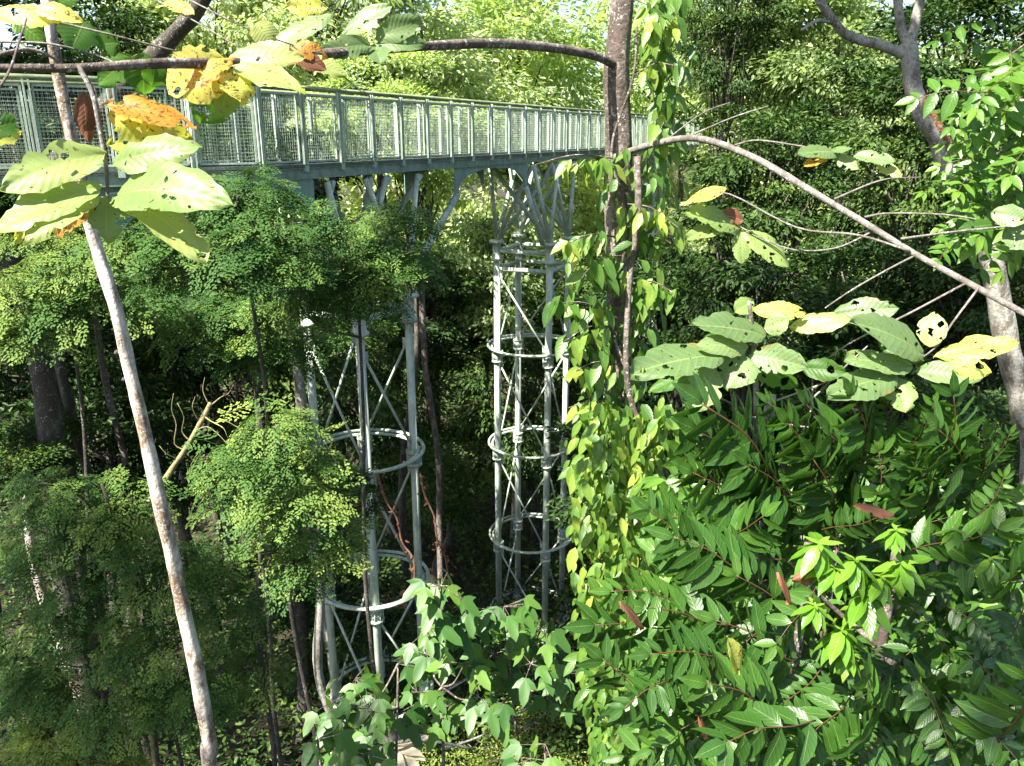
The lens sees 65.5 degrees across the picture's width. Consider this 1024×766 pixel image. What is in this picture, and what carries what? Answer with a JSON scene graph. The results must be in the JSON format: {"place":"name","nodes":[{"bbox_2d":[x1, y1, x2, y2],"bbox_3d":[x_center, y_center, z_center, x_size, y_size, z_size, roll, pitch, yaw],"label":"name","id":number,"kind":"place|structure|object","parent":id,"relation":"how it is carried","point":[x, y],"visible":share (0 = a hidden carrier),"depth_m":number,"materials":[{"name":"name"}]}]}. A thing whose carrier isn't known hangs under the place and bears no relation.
{"place":"outdoors","nodes":[
{"label":"outdoors","id":0,"kind":"place"},
{"bbox_2d":[376,474,419,596],"bbox_3d":[-1.982,2.873,13.909,0.801,2.650,0.289,6,18,18],"label":"hanging vine","id":1,"kind":"object","parent":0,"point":[381,488],"visible":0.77,"depth_m":13.82,"materials":[{"name":"brown plant"}]},
{"bbox_2d":[417,471,456,585],"bbox_3d":[-1.318,2.639,13.872,0.717,2.195,0.265,9,19,26],"label":"hanging vine","id":2,"kind":"object","parent":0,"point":[422,486],"visible":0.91,"depth_m":13.82,"materials":[{"name":"brown plant"}]},
{"bbox_2d":[0,144,1023,765],"bbox_3d":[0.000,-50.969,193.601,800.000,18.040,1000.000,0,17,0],"label":"ground","id":3,"kind":"structure","parent":0,"point":[430,556],"depth_m":31.69,"materials":[{"name":"brown soil"}]},
{"bbox_2d":[0,600,8,665],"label":"forest tree","id":4,"kind":"object","parent":3,"relation":"on","point":[3,628],"visible":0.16,"depth_m":26.18,"materials":[{"name":"green plant"}]},
{"bbox_2d":[0,169,107,765],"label":"bare trunk","id":5,"kind":"object","parent":3,"relation":"on","point":[47,406],"visible":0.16,"depth_m":12.66,"materials":[{"name":"brown plant"}]},
{"bbox_2d":[0,407,108,712],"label":"feathery tree","id":6,"kind":"object","parent":3,"relation":"on","point":[31,450],"visible":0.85,"depth_m":12.68,"materials":[{"name":"green plant"}]},
{"bbox_2d":[0,102,127,729],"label":"forest tree","id":7,"kind":"object","parent":3,"relation":"on","point":[47,142],"visible":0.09,"depth_m":16.26,"materials":[{"name":"green plant"}]},
{"bbox_2d":[0,202,152,765],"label":"bare trunk","id":8,"kind":"object","parent":3,"relation":"on","point":[64,385],"visible":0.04,"depth_m":13.74,"materials":[{"name":"brown plant"}]},
{"bbox_2d":[0,704,168,765],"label":"feathery tree","id":9,"kind":"object","parent":3,"relation":"on","point":[25,755],"visible":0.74,"depth_m":10.12,"materials":[{"name":"green plant"}]},
{"bbox_2d":[42,202,138,672],"bbox_3d":[-7.503,3.237,15.747,2.537,14.042,2.401,-14,22,-39],"label":"bare trunk","id":10,"kind":"object","parent":3,"relation":"on","point":[110,401],"depth_m":14.78,"materials":[{"name":"brown plant"}]},
{"bbox_2d":[0,211,190,759],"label":"feathery tree","id":11,"kind":"object","parent":3,"relation":"on","point":[74,274],"visible":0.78,"depth_m":10.00,"materials":[{"name":"green plant"}]},
{"bbox_2d":[0,0,211,669],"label":"forest tree","id":12,"kind":"object","parent":3,"relation":"on","point":[124,20],"visible":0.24,"depth_m":19.49,"materials":[{"name":"green plant"}]},
{"bbox_2d":[0,270,221,734],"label":"forest tree","id":13,"kind":"object","parent":3,"relation":"on","point":[23,386],"visible":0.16,"depth_m":16.90,"materials":[{"name":"green plant"}]},
{"bbox_2d":[0,365,241,765],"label":"forest tree","id":14,"kind":"object","parent":3,"relation":"on","point":[160,418],"visible":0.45,"depth_m":15.82,"materials":[{"name":"green plant"}]},
{"bbox_2d":[35,0,211,745],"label":"slanted tree","id":15,"kind":"object","parent":3,"relation":"on","point":[176,31],"visible":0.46,"depth_m":12.13,"materials":[{"name":"brown plant"}]},
{"bbox_2d":[0,464,253,765],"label":"feathery tree","id":16,"kind":"object","parent":3,"relation":"on","point":[125,663],"visible":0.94,"depth_m":9.99,"materials":[{"name":"green plant"}]},
{"bbox_2d":[41,0,218,765],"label":"slender tree","id":17,"kind":"object","parent":3,"relation":"on","point":[209,749],"visible":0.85,"depth_m":7.52,"materials":[{"name":"white plant"}]},
{"bbox_2d":[2,10,271,638],"bbox_3d":[-11.218,-0.369,25.043,9.275,21.219,8.542,0,17,0],"label":"forest tree","id":18,"kind":"object","parent":3,"relation":"on","point":[125,44],"visible":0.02,"depth_m":21.67,"materials":[{"name":"green plant"}]},
{"bbox_2d":[0,575,296,765],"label":"feathery tree","id":19,"kind":"object","parent":3,"relation":"on","point":[139,709],"visible":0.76,"depth_m":10.25,"materials":[{"name":"green plant"}]},
{"bbox_2d":[76,0,237,541],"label":"forest tree","id":20,"kind":"object","parent":3,"relation":"on","point":[216,517],"visible":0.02,"depth_m":34.05,"materials":[{"name":"green plant"}]},
{"bbox_2d":[126,378,244,765],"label":"broken snag","id":21,"kind":"object","parent":3,"relation":"on","point":[182,453],"visible":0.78,"depth_m":10.50,"materials":[{"name":"brown plant"}]},
{"bbox_2d":[74,219,297,715],"bbox_3d":[-8.517,2.703,21.138,5.256,14.363,5.672,12,21,35],"label":"forest tree","id":22,"kind":"object","parent":3,"relation":"on","point":[184,394],"visible":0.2,"depth_m":19.67,"materials":[{"name":"green plant"}]},
{"bbox_2d":[177,1,243,595],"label":"forest tree","id":23,"kind":"object","parent":3,"relation":"on","point":[227,539],"visible":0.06,"depth_m":31.05,"materials":[{"name":"brown plant"}]},
{"bbox_2d":[67,159,368,765],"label":"feathery tree","id":24,"kind":"object","parent":3,"relation":"on","point":[245,247],"visible":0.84,"depth_m":8.91,"materials":[{"name":"green plant"}]},
{"bbox_2d":[103,0,351,579],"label":"forest tree","id":25,"kind":"object","parent":3,"relation":"on","point":[192,38],"visible":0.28,"depth_m":23.49,"materials":[{"name":"green plant"}]},
{"bbox_2d":[126,274,357,765],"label":"feathery tree","id":26,"kind":"object","parent":3,"relation":"on","point":[213,309],"visible":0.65,"depth_m":11.70,"materials":[{"name":"green plant"}]},
{"bbox_2d":[124,108,366,743],"bbox_3d":[-5.598,1.874,18.520,4.830,15.806,4.963,-10,20,-30],"label":"forest tree","id":27,"kind":"object","parent":3,"relation":"on","point":[300,616],"visible":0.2,"depth_m":16.45,"materials":[{"name":"green plant"}]},
{"bbox_2d":[147,271,400,699],"bbox_3d":[-6.468,3.593,23.381,6.443,13.553,6.631,0,17,0],"label":"forest tree","id":28,"kind":"object","parent":3,"relation":"on","point":[282,385],"visible":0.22,"depth_m":20.92,"materials":[{"name":"green plant"}]},
{"bbox_2d":[174,390,381,765],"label":"feathery tree","id":29,"kind":"object","parent":3,"relation":"on","point":[261,459],"visible":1,"depth_m":9.04,"materials":[{"name":"green plant"}]},
{"bbox_2d":[227,244,346,729],"bbox_3d":[-4.850,3.097,18.864,2.537,12.881,2.401,11,20,31],"label":"bare trunk","id":30,"kind":"object","parent":3,"relation":"on","point":[300,392],"visible":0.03,"depth_m":17.96,"materials":[{"name":"brown plant"}]},
{"bbox_2d":[214,526,417,695],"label":"forest tree","id":31,"kind":"object","parent":3,"relation":"on","point":[390,622],"visible":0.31,"depth_m":20.76,"materials":[{"name":"green plant"}]},
{"bbox_2d":[243,455,394,763],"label":"feathery tree","id":32,"kind":"object","parent":3,"relation":"on","point":[317,648],"visible":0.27,"depth_m":14.62,"materials":[{"name":"green plant"}]},
{"bbox_2d":[206,0,440,549],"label":"forest tree","id":33,"kind":"object","parent":3,"relation":"on","point":[340,5],"visible":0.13,"depth_m":26.47,"materials":[{"name":"green plant"}]},
{"bbox_2d":[222,200,450,744],"bbox_3d":[-2.452,4.444,12.641,3.251,14.436,2.269,0,17,0],"label":"feathery tree","id":34,"kind":"object","parent":3,"relation":"on","point":[373,257],"visible":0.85,"depth_m":10.47,"materials":[{"name":"green plant"}]},
{"bbox_2d":[298,723,398,765],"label":"lobed sapling","id":35,"kind":"object","parent":3,"relation":"on","point":[348,751],"visible":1,"depth_m":7.98,"materials":[{"name":"green plant"}]},
{"bbox_2d":[276,172,436,757],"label":"support tower","id":36,"kind":"structure","parent":3,"relation":"on","point":[414,454],"depth_m":17.58,"materials":[{"name":"metal"}]},
{"bbox_2d":[301,649,436,765],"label":"lobed sapling","id":37,"kind":"object","parent":3,"relation":"on","point":[366,698],"visible":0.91,"depth_m":8.56,"materials":[{"name":"green plant"}]},
{"bbox_2d":[286,286,469,558],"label":"forest tree","id":38,"kind":"object","parent":3,"relation":"on","point":[393,393],"visible":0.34,"depth_m":30.66,"materials":[{"name":"green plant"}]},
{"bbox_2d":[359,0,408,524],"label":"forest tree","id":39,"kind":"object","parent":3,"relation":"on","point":[379,178],"visible":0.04,"depth_m":31.78,"materials":[{"name":"green plant"}]},
{"bbox_2d":[290,51,507,642],"bbox_3d":[-3.317,-0.006,25.185,5.978,19.921,5.639,-4,18,-11],"label":"forest tree","id":40,"kind":"object","parent":3,"relation":"on","point":[429,184],"visible":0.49,"depth_m":22.75,"materials":[{"name":"green plant"}]},
{"bbox_2d":[401,240,468,687],"bbox_3d":[-2.351,2.966,22.834,2.537,14.052,2.401,-11,20,-31],"label":"bare trunk","id":41,"kind":"object","parent":3,"relation":"on","point":[435,249],"visible":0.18,"depth_m":21.91,"materials":[{"name":"brown plant"}]},
{"bbox_2d":[348,265,525,554],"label":"forest tree","id":42,"kind":"object","parent":3,"relation":"on","point":[453,337],"visible":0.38,"depth_m":30.79,"materials":[{"name":"green plant"}]},
{"bbox_2d":[309,0,567,424],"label":"forest tree","id":43,"kind":"object","parent":3,"relation":"on","point":[458,76],"visible":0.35,"depth_m":30.03,"materials":[{"name":"green plant"}]},
{"bbox_2d":[360,569,521,765],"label":"lobed sapling","id":44,"kind":"object","parent":3,"relation":"on","point":[448,629],"visible":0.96,"depth_m":8.70,"materials":[{"name":"green plant"}]},
{"bbox_2d":[355,679,544,765],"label":"fallen branches","id":45,"kind":"object","parent":3,"relation":"on","point":[409,754],"visible":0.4,"depth_m":12.48,"materials":[{"name":"beige wood"}]},
{"bbox_2d":[372,418,532,587],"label":"forest tree","id":46,"kind":"object","parent":3,"relation":"on","point":[454,488],"visible":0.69,"depth_m":29.52,"materials":[{"name":"green plant"}]},
{"bbox_2d":[349,0,647,398],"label":"forest tree","id":47,"kind":"object","parent":3,"relation":"on","point":[554,67],"visible":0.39,"depth_m":38.48,"materials":[{"name":"green plant"}]},
{"bbox_2d":[419,169,588,531],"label":"forest tree","id":48,"kind":"object","parent":3,"relation":"on","point":[481,235],"visible":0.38,"depth_m":32.07,"materials":[{"name":"green plant"}]},
{"bbox_2d":[388,681,629,765],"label":"ground cover","id":49,"kind":"object","parent":3,"relation":"on","point":[459,753],"visible":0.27,"depth_m":19.72,"materials":[{"name":"green plant"}]},
{"bbox_2d":[0,0,1023,680],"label":"tree","id":50,"kind":"object","parent":3,"relation":"on","point":[154,134],"visible":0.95,"depth_m":3.02,"materials":[{"name":"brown plant"}]},
{"bbox_2d":[531,0,707,765],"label":"climbing vine","id":51,"kind":"object","parent":50,"relation":"attached to","point":[641,430],"visible":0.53,"depth_m":5.17,"materials":[{"name":"green plant"}]},
{"bbox_2d":[0,223,1023,765],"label":"undergrowth","id":52,"kind":"object","parent":3,"relation":"on","point":[390,667],"visible":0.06,"depth_m":27.17,"materials":[{"name":"green plant"}]},
{"bbox_2d":[0,16,1023,331],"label":"distant forest","id":53,"kind":"object","parent":3,"relation":"on","point":[586,216],"visible":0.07,"depth_m":48.95,"materials":[{"name":"green plant"}]},
{"bbox_2d":[421,279,607,567],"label":"forest tree","id":54,"kind":"object","parent":3,"relation":"on","point":[479,419],"visible":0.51,"depth_m":30.30,"materials":[{"name":"green plant"}]},
{"bbox_2d":[493,161,546,555],"bbox_3d":[0.389,-0.483,32.325,2.400,16.936,2.538,0,17,0],"label":"bare trunk","id":55,"kind":"object","parent":3,"relation":"on","point":[505,172],"visible":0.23,"depth_m":31.75,"materials":[{"name":"plant"}]},
{"bbox_2d":[487,160,575,643],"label":"support tower","id":56,"kind":"structure","parent":3,"relation":"on","point":[519,335],"depth_m":25.73,"materials":[{"name":"metal"}]},
{"bbox_2d":[0,73,699,271],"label":"canopy walkway","id":57,"kind":"structure","parent":56,"relation":"on","point":[304,173],"depth_m":15.58,"materials":[{"name":"metal"}]},
{"bbox_2d":[500,735,564,765],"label":"lobed sapling","id":58,"kind":"object","parent":3,"relation":"on","point":[515,748],"visible":1,"depth_m":7.93,"materials":[{"name":"green plant"}]},
{"bbox_2d":[476,594,594,764],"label":"lobed sapling","id":59,"kind":"object","parent":3,"relation":"on","point":[522,643],"visible":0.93,"depth_m":8.88,"materials":[{"name":"green plant"}]},
{"bbox_2d":[511,231,695,553],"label":"forest tree","id":60,"kind":"object","parent":3,"relation":"on","point":[587,285],"visible":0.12,"depth_m":30.38,"materials":[{"name":"green plant"}]},
{"bbox_2d":[598,154,662,446],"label":"vine leaves","id":61,"kind":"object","parent":3,"relation":"on","point":[657,196],"depth_m":34.07,"materials":[{"name":"plant"}]},
{"bbox_2d":[544,397,774,539],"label":"forest tree","id":62,"kind":"object","parent":3,"relation":"on","point":[565,517],"visible":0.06,"depth_m":18.22,"materials":[{"name":"green plant"}]},
{"bbox_2d":[577,0,760,324],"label":"forest tree","id":63,"kind":"object","parent":3,"relation":"on","point":[640,106],"visible":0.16,"depth_m":46.06,"materials":[{"name":"green plant"}]},
{"bbox_2d":[576,248,767,412],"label":"forest tree","id":64,"kind":"object","parent":3,"relation":"on","point":[670,336],"visible":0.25,"depth_m":21.82,"materials":[{"name":"green plant"}]},
{"bbox_2d":[673,64,769,207],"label":"forest tree","id":65,"kind":"object","parent":3,"relation":"on","point":[733,69],"visible":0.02,"depth_m":43.15,"materials":[{"name":"green plant"}]},
{"bbox_2d":[638,331,819,589],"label":"forest tree","id":66,"kind":"object","parent":3,"relation":"on","point":[726,408],"visible":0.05,"depth_m":23.54,"materials":[{"name":"green plant"}]},
{"bbox_2d":[670,0,798,483],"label":"forest tree","id":67,"kind":"object","parent":3,"relation":"on","point":[723,22],"visible":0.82,"depth_m":24.51,"materials":[{"name":"green plant"}]},
{"bbox_2d":[630,297,867,644],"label":"sapling","id":68,"kind":"object","parent":3,"relation":"on","point":[723,345],"visible":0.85,"depth_m":3.22,"materials":[{"name":"green plant"}]},
{"bbox_2d":[651,101,882,654],"bbox_3d":[6.140,1.464,20.511,5.648,16.553,5.399,0,17,0],"label":"forest tree","id":69,"kind":"object","parent":3,"relation":"on","point":[726,296],"visible":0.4,"depth_m":18.53,"materials":[{"name":"green plant"}]},
{"bbox_2d":[630,0,903,481],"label":"forest tree","id":70,"kind":"object","parent":3,"relation":"on","point":[799,36],"visible":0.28,"depth_m":26.02,"materials":[{"name":"green plant"}]},
{"bbox_2d":[674,96,880,653],"bbox_3d":[6.574,1.315,22.469,5.197,17.672,5.767,0,17,0],"label":"forest tree","id":71,"kind":"object","parent":3,"relation":"on","point":[815,135],"visible":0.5,"depth_m":19.42,"materials":[{"name":"green plant"}]},
{"bbox_2d":[704,249,869,558],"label":"forest tree","id":72,"kind":"object","parent":3,"relation":"on","point":[790,271],"visible":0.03,"depth_m":27.42,"materials":[{"name":"green plant"}]},
{"bbox_2d":[562,473,1023,765],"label":"spreading shrub","id":73,"kind":"object","parent":3,"relation":"on","point":[743,699],"visible":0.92,"depth_m":2.94,"materials":[{"name":"green plant"}]},
{"bbox_2d":[696,3,922,332],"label":"forest tree","id":74,"kind":"object","parent":3,"relation":"on","point":[829,117],"visible":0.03,"depth_m":33.53,"materials":[{"name":"green plant"}]},
{"bbox_2d":[650,370,1019,682],"bbox_3d":[1.314,4.362,4.559,1.573,9.354,0.685,0,17,0],"label":"upright shrub","id":75,"kind":"object","parent":3,"relation":"on","point":[745,474],"visible":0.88,"depth_m":3.17,"materials":[{"name":"green plant"}]},
{"bbox_2d":[718,0,1018,599],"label":"forest tree","id":76,"kind":"object","parent":3,"relation":"on","point":[808,68],"visible":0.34,"depth_m":24.31,"materials":[{"name":"green plant"}]},
{"bbox_2d":[714,230,1023,634],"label":"forest tree","id":77,"kind":"object","parent":3,"relation":"on","point":[817,298],"visible":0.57,"depth_m":14.70,"materials":[{"name":"green plant"}]},
{"bbox_2d":[776,338,1019,765],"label":"forest tree","id":78,"kind":"object","parent":3,"relation":"on","point":[832,404],"visible":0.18,"depth_m":13.63,"materials":[{"name":"green plant"}]},
{"bbox_2d":[800,0,1023,739],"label":"forked tree","id":79,"kind":"object","parent":3,"relation":"on","point":[1002,321],"visible":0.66,"depth_m":7.22,"materials":[{"name":"grey plant"}]},
{"bbox_2d":[800,233,1023,665],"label":"forest tree","id":80,"kind":"object","parent":3,"relation":"on","point":[867,273],"visible":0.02,"depth_m":21.48,"materials":[{"name":"green plant"}]},
{"bbox_2d":[814,0,1023,507],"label":"forest tree","id":81,"kind":"object","parent":3,"relation":"on","point":[944,12],"visible":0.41,"depth_m":15.26,"materials":[{"name":"green plant"}]},
{"bbox_2d":[815,30,1023,762],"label":"forest tree","id":82,"kind":"object","parent":3,"relation":"on","point":[895,225],"visible":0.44,"depth_m":15.04,"materials":[{"name":"green plant"}]},
{"bbox_2d":[864,378,1020,703],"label":"forest tree","id":83,"kind":"object","parent":3,"relation":"on","point":[990,404],"visible":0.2,"depth_m":9.46,"materials":[{"name":"green plant"}]},
{"bbox_2d":[889,170,1023,667],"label":"forest tree","id":84,"kind":"object","parent":3,"relation":"on","point":[943,283],"visible":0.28,"depth_m":14.09,"materials":[{"name":"green plant"}]},
{"bbox_2d":[894,0,1023,290],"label":"leafy tree","id":85,"kind":"object","parent":3,"relation":"on","point":[986,190],"visible":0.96,"depth_m":4.58,"materials":[{"name":"green plant"}]},
{"bbox_2d":[0,0,1023,138],"label":"sky","id":86,"kind":"structure","parent":0,"point":[5,35],"materials":[{"name":"white"}]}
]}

